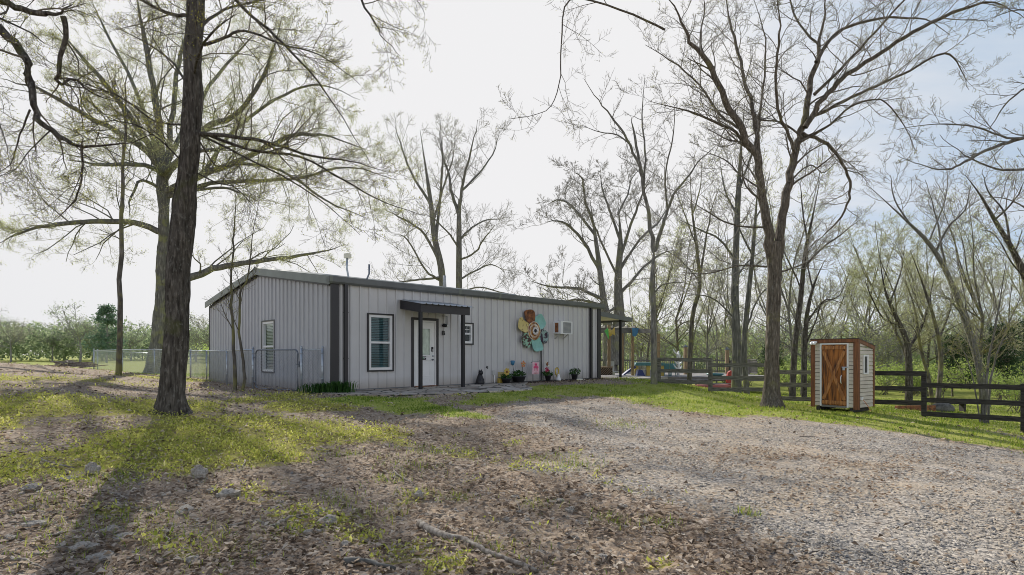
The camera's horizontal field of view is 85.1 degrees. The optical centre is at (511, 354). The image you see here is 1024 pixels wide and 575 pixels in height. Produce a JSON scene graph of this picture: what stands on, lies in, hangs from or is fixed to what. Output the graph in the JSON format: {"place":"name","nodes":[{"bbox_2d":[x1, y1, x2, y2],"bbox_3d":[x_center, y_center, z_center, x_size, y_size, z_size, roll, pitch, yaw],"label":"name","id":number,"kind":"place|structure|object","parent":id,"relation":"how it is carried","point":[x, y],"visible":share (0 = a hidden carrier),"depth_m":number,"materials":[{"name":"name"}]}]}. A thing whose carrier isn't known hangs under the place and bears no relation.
{"place":"outdoors","nodes":[
{"label":"outdoors","id":0,"kind":"place"},
{"bbox_2d":[0,355,1023,574],"bbox_3d":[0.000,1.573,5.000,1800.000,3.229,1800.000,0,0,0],"label":"ground","id":1,"kind":"structure","parent":0,"point":[959,394],"depth_m":7.08,"materials":[{"name":"gravel"}]},
{"bbox_2d":[0,317,38,361],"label":"tree","id":2,"kind":"object","parent":1,"relation":"on","point":[18,335],"visible":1,"depth_m":87.87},
{"bbox_2d":[28,322,69,360],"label":"tree","id":3,"kind":"object","parent":1,"relation":"on","point":[53,339],"visible":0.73,"depth_m":94.94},
{"bbox_2d":[46,360,105,367],"bbox_3d":[-18.976,0.416,24.093,2.967,0.358,1.407,0,0,0],"label":"brush pile","id":4,"kind":"object","parent":1,"relation":"on","point":[71,363],"visible":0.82,"depth_m":23.88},
{"bbox_2d":[44,301,109,361],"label":"tree","id":5,"kind":"object","parent":1,"relation":"on","point":[79,336],"visible":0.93,"depth_m":90.84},
{"bbox_2d":[67,541,100,552],"bbox_3d":[-3.225,1.468,4.198,0.206,0.113,0.145,-2,0,0],"label":"rock","id":6,"kind":"object","parent":1,"relation":"on","point":[91,545],"visible":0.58,"depth_m":4.17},
{"bbox_2d":[0,0,180,239],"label":"overhanging tree","id":7,"kind":"object","parent":1,"relation":"on","point":[23,55],"visible":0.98,"depth_m":9.10,"materials":[{"name":"brown plant"}]},
{"bbox_2d":[83,550,114,562],"bbox_3d":[-2.992,1.474,4.050,0.162,0.063,0.211,0,0,13],"label":"rock","id":8,"kind":"object","parent":1,"relation":"on","point":[101,557],"visible":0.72,"depth_m":4.00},
{"bbox_2d":[78,303,128,362],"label":"evergreen tree","id":9,"kind":"object","parent":1,"relation":"on","point":[103,338],"visible":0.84,"depth_m":83.50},
{"bbox_2d":[91,19,150,375],"bbox_3d":[-15.067,-5.664,21.176,2.775,13.072,1.591,0,0,25],"label":"young tree","id":10,"kind":"object","parent":1,"relation":"on","point":[119,350],"visible":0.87,"depth_m":20.96,"materials":[{"name":"brown plant"}]},
{"bbox_2d":[111,320,150,360],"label":"tree","id":11,"kind":"object","parent":1,"relation":"on","point":[132,339],"visible":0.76,"depth_m":103.92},
{"bbox_2d":[93,347,254,388],"bbox_3d":[-14.577,0.434,23.994,18.943,1.463,1.664,0,0,41],"label":"chain link fence","id":12,"kind":"object","parent":1,"relation":"on","point":[195,354],"visible":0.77,"depth_m":22.44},
{"bbox_2d":[253,349,299,390],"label":"chain link gate","id":13,"kind":"structure","parent":12,"relation":"attached to","point":[255,357],"depth_m":16.57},
{"bbox_2d":[189,312,208,362],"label":"tree","id":14,"kind":"object","parent":1,"relation":"on","point":[198,336],"visible":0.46,"depth_m":79.41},
{"bbox_2d":[191,465,207,479],"bbox_3d":[-3.617,1.371,6.447,0.218,0.178,0.156,1,0,27],"label":"rock","id":15,"kind":"object","parent":1,"relation":"on","point":[198,471],"visible":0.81,"depth_m":6.41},
{"bbox_2d":[0,0,422,373],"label":"spreading oak","id":16,"kind":"object","parent":1,"relation":"on","point":[162,165],"visible":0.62,"depth_m":30.07,"materials":[{"name":"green plant"}]},
{"bbox_2d":[0,0,447,415],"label":"foreground tree","id":17,"kind":"object","parent":1,"relation":"on","point":[171,396],"visible":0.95,"depth_m":10.42,"materials":[{"name":"brown plant"}]},
{"bbox_2d":[202,149,253,390],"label":"sapling","id":18,"kind":"object","parent":1,"relation":"on","point":[233,349],"visible":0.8,"depth_m":16.27,"materials":[{"name":"brown plant"}]},
{"bbox_2d":[215,488,240,497],"bbox_3d":[-2.979,1.476,5.848,0.244,0.134,0.172,0,1,-31],"label":"rock","id":19,"kind":"object","parent":1,"relation":"on","point":[230,492],"visible":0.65,"depth_m":5.80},
{"bbox_2d":[220,190,265,389],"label":"sapling","id":20,"kind":"object","parent":1,"relation":"on","point":[239,335],"visible":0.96,"depth_m":16.06,"materials":[{"name":"brown plant"}]},
{"bbox_2d":[300,346,323,390],"bbox_3d":[-5.686,0.464,15.847,0.790,1.401,0.083,0,0,17],"label":"chain link fence","id":21,"kind":"object","parent":1,"relation":"on","point":[301,365],"visible":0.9,"depth_m":15.86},
{"bbox_2d":[297,382,352,393],"bbox_3d":[-5.143,0.927,15.258,1.677,0.336,1.037,0,0,0],"label":"lily clump","id":22,"kind":"object","parent":1,"relation":"on","point":[316,389],"visible":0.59,"depth_m":15.07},
{"bbox_2d":[320,380,357,392],"bbox_3d":[-4.750,0.899,15.202,1.053,0.392,0.935,0,0,22],"label":"lily clump","id":23,"kind":"object","parent":1,"relation":"on","point":[341,388],"visible":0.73,"depth_m":15.03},
{"bbox_2d":[343,557,395,569],"bbox_3d":[-1.012,1.500,3.999,0.434,0.062,0.104,0,0,17],"label":"fallen branch","id":24,"kind":"object","parent":1,"relation":"on","point":[347,560],"visible":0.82,"depth_m":4.01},
{"bbox_2d":[0,379,768,574],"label":"grass tufts","id":25,"kind":"object","parent":1,"relation":"on","point":[401,474],"visible":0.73,"depth_m":5.45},
{"bbox_2d":[368,110,467,285],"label":"bare tree","id":26,"kind":"object","parent":1,"relation":"on","point":[435,248],"visible":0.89,"depth_m":41.80,"materials":[{"name":"brown plant"}]},
{"bbox_2d":[205,253,632,389],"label":"metal building","id":27,"kind":"structure","parent":1,"relation":"on","point":[367,333],"depth_m":18.28,"materials":[{"name":"metal"}]},
{"bbox_2d":[261,319,274,372],"bbox_3d":[-8.088,-0.261,18.887,0.385,1.773,1.102,0,0,-45],"label":"window","id":28,"kind":"structure","parent":27,"relation":"in","point":[267,326],"depth_m":19.08,"materials":[{"name":"white paint"}]},
{"bbox_2d":[367,313,393,371],"bbox_3d":[-4.040,-0.351,16.778,0.888,1.730,0.385,0,0,-45],"label":"window","id":29,"kind":"structure","parent":27,"relation":"in","point":[380,327],"depth_m":16.83,"materials":[{"name":"white paint"}]},
{"bbox_2d":[411,317,438,386],"bbox_3d":[-2.779,-0.052,17.809,1.032,2.214,0.152,0,0,-45],"label":"door","id":30,"kind":"structure","parent":27,"relation":"in","point":[430,330],"depth_m":17.91,"materials":[{"name":"white paint"}]},
{"bbox_2d":[465,323,473,344],"bbox_3d":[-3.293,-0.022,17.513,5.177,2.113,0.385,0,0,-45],"label":"window","id":31,"kind":"structure","parent":27,"relation":"in","point":[469,327],"depth_m":19.17,"materials":[{"name":"white paint"}]},
{"bbox_2d":[518,309,548,380],"bbox_3d":[0.842,-0.327,21.126,0.190,2.725,1.712,0,0,42],"label":"metal flower","id":32,"kind":"object","parent":27,"relation":"attached to","point":[536,335],"visible":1,"depth_m":21.11,"materials":[{"name":"metal"}]},
{"bbox_2d":[322,382,532,396],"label":"patio","id":33,"kind":"structure","parent":1,"relation":"on","point":[459,389],"depth_m":15.84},
{"bbox_2d":[407,107,523,295],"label":"bare tree","id":34,"kind":"object","parent":1,"relation":"on","point":[460,235],"visible":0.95,"depth_m":41.80,"materials":[{"name":"brown plant"}]},
{"bbox_2d":[416,519,538,572],"bbox_3d":[-0.336,1.504,4.411,0.105,0.075,1.452,0,0,-43],"label":"fallen branch","id":35,"kind":"object","parent":1,"relation":"on","point":[434,531],"visible":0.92,"depth_m":4.43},
{"bbox_2d":[0,368,1011,574],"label":"chickweed","id":36,"kind":"object","parent":1,"relation":"on","point":[164,463],"visible":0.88,"depth_m":8.10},
{"bbox_2d":[0,361,1023,574],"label":"leaf litter","id":37,"kind":"object","parent":1,"relation":"on","point":[686,546],"visible":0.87,"depth_m":5.02,"materials":[{"name":"plant"}]},
{"bbox_2d":[0,307,1023,368],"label":"distant woods","id":38,"kind":"object","parent":1,"relation":"on","point":[29,347],"visible":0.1,"depth_m":104.09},
{"bbox_2d":[32,364,1023,452],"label":"grass","id":39,"kind":"structure","parent":1,"relation":"on","point":[871,416],"depth_m":15.12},
{"bbox_2d":[159,406,1023,545],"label":"oak leaf drift","id":40,"kind":"object","parent":1,"relation":"on","point":[819,457],"visible":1,"depth_m":8.02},
{"bbox_2d":[507,145,693,372],"bbox_3d":[6.613,-6.818,39.140,13.967,17.644,12.425,0,0,0],"label":"bare oak","id":41,"kind":"object","parent":1,"relation":"on","point":[618,307],"visible":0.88,"depth_m":39.65,"materials":[{"name":"brown plant"}]},
{"bbox_2d":[592,262,661,369],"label":"woodland tree","id":42,"kind":"object","parent":1,"relation":"on","point":[631,307],"visible":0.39,"depth_m":62.53,"materials":[{"name":"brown plant"}]},
{"bbox_2d":[601,325,659,375],"bbox_3d":[5.400,0.046,30.763,3.974,3.385,7.677,0,0,0],"label":"pergola","id":43,"kind":"object","parent":1,"relation":"on","point":[626,329],"visible":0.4,"depth_m":30.43,"materials":[{"name":"brown wood"}]},
{"bbox_2d":[562,54,730,384],"bbox_3d":[4.996,-4.881,19.965,6.508,12.077,4.220,0,0,0],"label":"forked tree","id":44,"kind":"object","parent":1,"relation":"on","point":[654,245],"visible":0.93,"depth_m":19.72,"materials":[{"name":"brown plant"}]},
{"bbox_2d":[625,300,675,369],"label":"leafing tree","id":45,"kind":"object","parent":1,"relation":"on","point":[644,367],"visible":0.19,"depth_m":80.66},
{"bbox_2d":[626,250,678,369],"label":"woodland tree","id":46,"kind":"object","parent":1,"relation":"on","point":[658,296],"visible":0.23,"depth_m":63.95,"materials":[{"name":"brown plant"}]},
{"bbox_2d":[625,291,682,369],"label":"leafing tree","id":47,"kind":"object","parent":1,"relation":"on","point":[628,342],"visible":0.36,"depth_m":57.74,"materials":[{"name":"green plant"}]},
{"bbox_2d":[625,219,691,361],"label":"woodland tree","id":48,"kind":"object","parent":1,"relation":"on","point":[662,293],"visible":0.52,"depth_m":44.89,"materials":[{"name":"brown plant"}]},
{"bbox_2d":[634,215,691,340],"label":"woodland tree","id":49,"kind":"object","parent":1,"relation":"on","point":[657,293],"visible":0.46,"depth_m":53.59,"materials":[{"name":"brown plant"}]},
{"bbox_2d":[638,314,689,361],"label":"leafing tree","id":50,"kind":"object","parent":1,"relation":"on","point":[667,341],"visible":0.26,"depth_m":71.02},
{"bbox_2d":[638,201,719,352],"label":"woodland tree","id":51,"kind":"object","parent":1,"relation":"on","point":[681,302],"visible":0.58,"depth_m":43.62,"materials":[{"name":"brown plant"}]},
{"bbox_2d":[601,345,763,384],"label":"playground equipment","id":52,"kind":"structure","parent":1,"relation":"on","point":[704,376],"depth_m":36.02,"materials":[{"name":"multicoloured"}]},
{"bbox_2d":[634,362,665,375],"bbox_3d":[8.343,0.905,34.200,1.900,0.800,1.200,0,0,0],"label":"toy playhouse","id":53,"kind":"object","parent":52,"relation":"on","point":[647,371],"visible":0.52,"depth_m":33.70,"materials":[{"name":"beige plastic"}]},
{"bbox_2d":[641,144,734,384],"bbox_3d":[8.116,-4.322,26.775,4.310,12.231,5.726,0,0,36],"label":"woodland tree","id":54,"kind":"object","parent":1,"relation":"on","point":[690,339],"visible":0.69,"depth_m":26.94,"materials":[{"name":"brown plant"}]},
{"bbox_2d":[662,241,741,352],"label":"woodland tree","id":55,"kind":"object","parent":1,"relation":"on","point":[694,334],"visible":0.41,"depth_m":57.77,"materials":[{"name":"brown plant"}]},
{"bbox_2d":[673,239,740,368],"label":"woodland tree","id":56,"kind":"object","parent":1,"relation":"on","point":[707,353],"visible":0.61,"depth_m":43.70,"materials":[{"name":"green plant"}]},
{"bbox_2d":[670,239,743,361],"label":"woodland tree","id":57,"kind":"object","parent":1,"relation":"on","point":[708,300],"visible":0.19,"depth_m":65.95,"materials":[{"name":"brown plant"}]},
{"bbox_2d":[665,297,751,364],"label":"leafing tree","id":58,"kind":"object","parent":1,"relation":"on","point":[701,347],"visible":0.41,"depth_m":59.12,"materials":[{"name":"green plant"}]},
{"bbox_2d":[694,285,731,382],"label":"woodland tree","id":59,"kind":"object","parent":1,"relation":"on","point":[717,331],"visible":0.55,"depth_m":52.17,"materials":[{"name":"green plant"}]},
{"bbox_2d":[658,103,781,392],"bbox_3d":[9.866,-4.808,24.934,7.584,13.393,4.287,0,0,-38],"label":"woodland tree","id":60,"kind":"object","parent":1,"relation":"on","point":[736,338],"visible":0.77,"depth_m":24.86,"materials":[{"name":"brown plant"}]},
{"bbox_2d":[706,249,755,357],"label":"woodland tree","id":61,"kind":"object","parent":1,"relation":"on","point":[727,305],"visible":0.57,"depth_m":42.12,"materials":[{"name":"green plant"}]},
{"bbox_2d":[700,217,761,342],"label":"woodland tree","id":62,"kind":"object","parent":1,"relation":"on","point":[725,323],"visible":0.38,"depth_m":61.91,"materials":[{"name":"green plant"}]},
{"bbox_2d":[713,282,766,358],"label":"woodland tree","id":63,"kind":"object","parent":1,"relation":"on","point":[741,326],"visible":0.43,"depth_m":48.24,"materials":[{"name":"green plant"}]},
{"bbox_2d":[711,144,800,393],"bbox_3d":[11.428,-4.028,26.014,5.210,12.056,3.790,0,0,0],"label":"woodland tree","id":64,"kind":"object","parent":1,"relation":"on","point":[746,320],"visible":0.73,"depth_m":25.92,"materials":[{"name":"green plant"}]},
{"bbox_2d":[496,0,1023,408],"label":"forked tree","id":65,"kind":"object","parent":1,"relation":"on","point":[774,253],"visible":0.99,"depth_m":16.34,"materials":[{"name":"brown plant"}]},
{"bbox_2d":[721,303,813,362],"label":"leafing tree","id":66,"kind":"object","parent":1,"relation":"on","point":[761,346],"visible":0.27,"depth_m":60.87,"materials":[{"name":"green plant"}]},
{"bbox_2d":[739,215,813,349],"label":"woodland tree","id":67,"kind":"object","parent":1,"relation":"on","point":[756,282],"visible":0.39,"depth_m":46.71,"materials":[{"name":"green plant"}]},
{"bbox_2d":[740,148,840,351],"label":"woodland tree","id":68,"kind":"object","parent":1,"relation":"on","point":[790,298],"visible":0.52,"depth_m":32.27,"materials":[{"name":"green plant"}]},
{"bbox_2d":[759,227,846,393],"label":"woodland tree","id":69,"kind":"object","parent":1,"relation":"on","point":[787,296],"visible":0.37,"depth_m":34.75,"materials":[{"name":"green plant"}]},
{"bbox_2d":[753,157,875,396],"bbox_3d":[12.554,-3.289,23.300,6.662,10.498,2.709,0,0,-22],"label":"woodland tree","id":70,"kind":"object","parent":1,"relation":"on","point":[793,366],"visible":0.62,"depth_m":22.95,"materials":[{"name":"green plant"}]},
{"bbox_2d":[796,252,846,338],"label":"woodland tree","id":71,"kind":"object","parent":1,"relation":"on","point":[809,286],"visible":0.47,"depth_m":47.31,"materials":[{"name":"green plant"}]},
{"bbox_2d":[781,216,862,396],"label":"woodland tree","id":72,"kind":"object","parent":1,"relation":"on","point":[807,319],"visible":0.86,"depth_m":23.45,"materials":[{"name":"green plant"}]},
{"bbox_2d":[780,295,863,382],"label":"leafing tree","id":73,"kind":"object","parent":1,"relation":"on","point":[812,322],"visible":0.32,"depth_m":55.15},
{"bbox_2d":[787,267,861,358],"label":"woodland tree","id":74,"kind":"object","parent":1,"relation":"on","point":[832,323],"visible":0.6,"depth_m":44.40,"materials":[{"name":"green plant"}]},
{"bbox_2d":[657,358,1023,432],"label":"board fence","id":75,"kind":"object","parent":1,"relation":"on","point":[923,401],"visible":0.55,"depth_m":16.19,"materials":[{"name":"brown wood"}]},
{"bbox_2d":[810,338,875,411],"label":"garden shed","id":76,"kind":"structure","parent":1,"relation":"on","point":[842,371],"depth_m":15.59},
{"bbox_2d":[822,344,847,405],"bbox_3d":[9.055,0.582,15.653,0.103,1.706,0.714,0,0,-35],"label":"door","id":77,"kind":"structure","parent":76,"relation":"in","point":[834,357],"depth_m":15.67,"materials":[{"name":"brown wood"}]},
{"bbox_2d":[819,234,899,376],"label":"woodland tree","id":78,"kind":"object","parent":1,"relation":"on","point":[849,266],"visible":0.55,"depth_m":54.49,"materials":[{"name":"green plant"}]},
{"bbox_2d":[820,208,919,341],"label":"woodland tree","id":79,"kind":"object","parent":1,"relation":"on","point":[869,307],"visible":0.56,"depth_m":52.47,"materials":[{"name":"green plant"}]},
{"bbox_2d":[842,301,922,376],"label":"leafing tree","id":80,"kind":"object","parent":1,"relation":"on","point":[885,354],"visible":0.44,"depth_m":47.12,"materials":[{"name":"green plant"}]},
{"bbox_2d":[846,311,921,383],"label":"leafing tree","id":81,"kind":"object","parent":1,"relation":"on","point":[875,339],"visible":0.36,"depth_m":47.98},
{"bbox_2d":[855,251,918,364],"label":"woodland tree","id":82,"kind":"object","parent":1,"relation":"on","point":[864,264],"visible":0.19,"depth_m":64.21,"materials":[{"name":"green plant"}]},
{"bbox_2d":[875,362,904,394],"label":"shrub","id":83,"kind":"object","parent":1,"relation":"on","point":[882,378],"visible":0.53,"depth_m":40.26,"materials":[{"name":"green plant"}]},
{"bbox_2d":[833,209,953,363],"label":"woodland tree","id":84,"kind":"object","parent":1,"relation":"on","point":[862,266],"visible":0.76,"depth_m":33.61,"materials":[{"name":"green plant"}]},
{"bbox_2d":[842,229,952,399],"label":"woodland tree","id":85,"kind":"object","parent":1,"relation":"on","point":[908,367],"visible":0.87,"depth_m":26.96,"materials":[{"name":"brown plant"}]},
{"bbox_2d":[847,284,972,385],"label":"leafing tree","id":86,"kind":"object","parent":1,"relation":"on","point":[878,336],"visible":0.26,"depth_m":48.92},
{"bbox_2d":[890,240,944,349],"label":"woodland tree","id":87,"kind":"object","parent":1,"relation":"on","point":[917,277],"visible":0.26,"depth_m":56.48,"materials":[{"name":"green plant"}]},
{"bbox_2d":[852,151,992,406],"bbox_3d":[20.974,-3.901,27.567,6.317,13.431,5.522,0,0,-7],"label":"leaning tree","id":88,"kind":"object","parent":1,"relation":"on","point":[938,257],"visible":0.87,"depth_m":27.94,"materials":[{"name":"brown plant"}]},
{"bbox_2d":[880,250,971,404],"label":"woodland tree","id":89,"kind":"object","parent":1,"relation":"on","point":[938,333],"visible":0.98,"depth_m":23.95,"materials":[{"name":"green plant"}]},
{"bbox_2d":[879,234,986,395],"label":"woodland tree","id":90,"kind":"object","parent":1,"relation":"on","point":[918,308],"visible":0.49,"depth_m":39.55,"materials":[{"name":"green plant"}]},
{"bbox_2d":[874,216,996,381],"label":"woodland tree","id":91,"kind":"object","parent":1,"relation":"on","point":[916,245],"visible":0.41,"depth_m":55.63,"materials":[{"name":"green plant"}]},
{"bbox_2d":[893,262,985,375],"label":"woodland tree","id":92,"kind":"object","parent":1,"relation":"on","point":[936,346],"visible":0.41,"depth_m":40.41,"materials":[{"name":"green plant"}]},
{"bbox_2d":[912,357,975,397],"bbox_3d":[26.310,1.502,34.080,3.480,2.783,3.922,0,0,36],"label":"shrub","id":93,"kind":"object","parent":1,"relation":"on","point":[965,372],"visible":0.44,"depth_m":33.83,"materials":[{"name":"green plant"}]},
{"bbox_2d":[932,333,975,396],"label":"cedar tree","id":94,"kind":"object","parent":1,"relation":"on","point":[952,361],"visible":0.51,"depth_m":39.66,"materials":[{"name":"green plant"}]},
{"bbox_2d":[888,0,1023,222],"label":"overhanging tree","id":95,"kind":"object","parent":1,"relation":"on","point":[1003,143],"visible":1,"depth_m":13.00,"materials":[{"name":"brown plant"}]},
{"bbox_2d":[916,186,1022,398],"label":"woodland tree","id":96,"kind":"object","parent":1,"relation":"on","point":[982,314],"visible":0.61,"depth_m":36.08,"materials":[{"name":"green plant"}]},
{"bbox_2d":[920,189,1023,354],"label":"woodland tree","id":97,"kind":"object","parent":1,"relation":"on","point":[961,266],"visible":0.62,"depth_m":36.39,"materials":[{"name":"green plant"}]},
{"bbox_2d":[934,245,1023,423],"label":"sapling","id":98,"kind":"object","parent":1,"relation":"on","point":[985,409],"visible":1,"depth_m":16.58,"materials":[{"name":"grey plant"}]},
{"bbox_2d":[943,142,1023,285],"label":"leaning tree","id":99,"kind":"object","parent":1,"relation":"on","point":[1012,249],"visible":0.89,"depth_m":20.93,"materials":[{"name":"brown plant"}]},
{"bbox_2d":[953,274,1020,358],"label":"woodland tree","id":100,"kind":"object","parent":1,"relation":"on","point":[978,327],"visible":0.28,"depth_m":54.87,"materials":[{"name":"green plant"}]},
{"bbox_2d":[952,208,1023,374],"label":"woodland tree","id":101,"kind":"object","parent":1,"relation":"on","point":[977,229],"visible":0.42,"depth_m":61.03,"materials":[{"name":"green plant"}]},
{"bbox_2d":[957,255,1021,361],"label":"woodland tree","id":102,"kind":"object","parent":1,"relation":"on","point":[992,313],"visible":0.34,"depth_m":59.81,"materials":[{"name":"green plant"}]},
{"bbox_2d":[966,367,1023,399],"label":"shrub","id":103,"kind":"object","parent":1,"relation":"on","point":[999,392],"visible":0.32,"depth_m":34.31,"materials":[{"name":"green plant"}]},
{"bbox_2d":[970,320,1022,398],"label":"cedar tree","id":104,"kind":"object","parent":1,"relation":"on","point":[1002,361],"visible":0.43,"depth_m":36.73,"materials":[{"name":"green plant"}]},
{"bbox_2d":[975,240,1023,394],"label":"woodland tree","id":105,"kind":"object","parent":1,"relation":"on","point":[997,283],"visible":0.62,"depth_m":42.47,"materials":[{"name":"green plant"}]},
{"bbox_2d":[981,361,1023,412],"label":"shrub","id":106,"kind":"object","parent":1,"relation":"on","point":[1010,391],"visible":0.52,"depth_m":23.97,"materials":[{"name":"green plant"}]},
{"bbox_2d":[988,246,1023,354],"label":"woodland tree","id":107,"kind":"object","parent":1,"relation":"on","point":[999,248],"visible":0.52,"depth_m":39.42,"materials":[{"name":"green plant"}]},
{"bbox_2d":[988,231,1023,353],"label":"woodland tree","id":108,"kind":"object","parent":1,"relation":"on","point":[993,236],"visible":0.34,"depth_m":39.63,"materials":[{"name":"green plant"}]},
{"bbox_2d":[1005,312,1023,380],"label":"cedar tree","id":109,"kind":"object","parent":1,"relation":"on","point":[1020,357],"visible":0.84,"depth_m":33.49,"materials":[{"name":"green plant"}]},
{"bbox_2d":[0,387,1023,574],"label":"gravel","id":110,"kind":"structure","parent":0,"point":[913,557],"depth_m":6.25,"materials":[{"name":"gravel"}]},
{"bbox_2d":[0,0,1023,354],"label":"sky","id":111,"kind":"structure","parent":0,"point":[485,45],"materials":[{"name":"white"}]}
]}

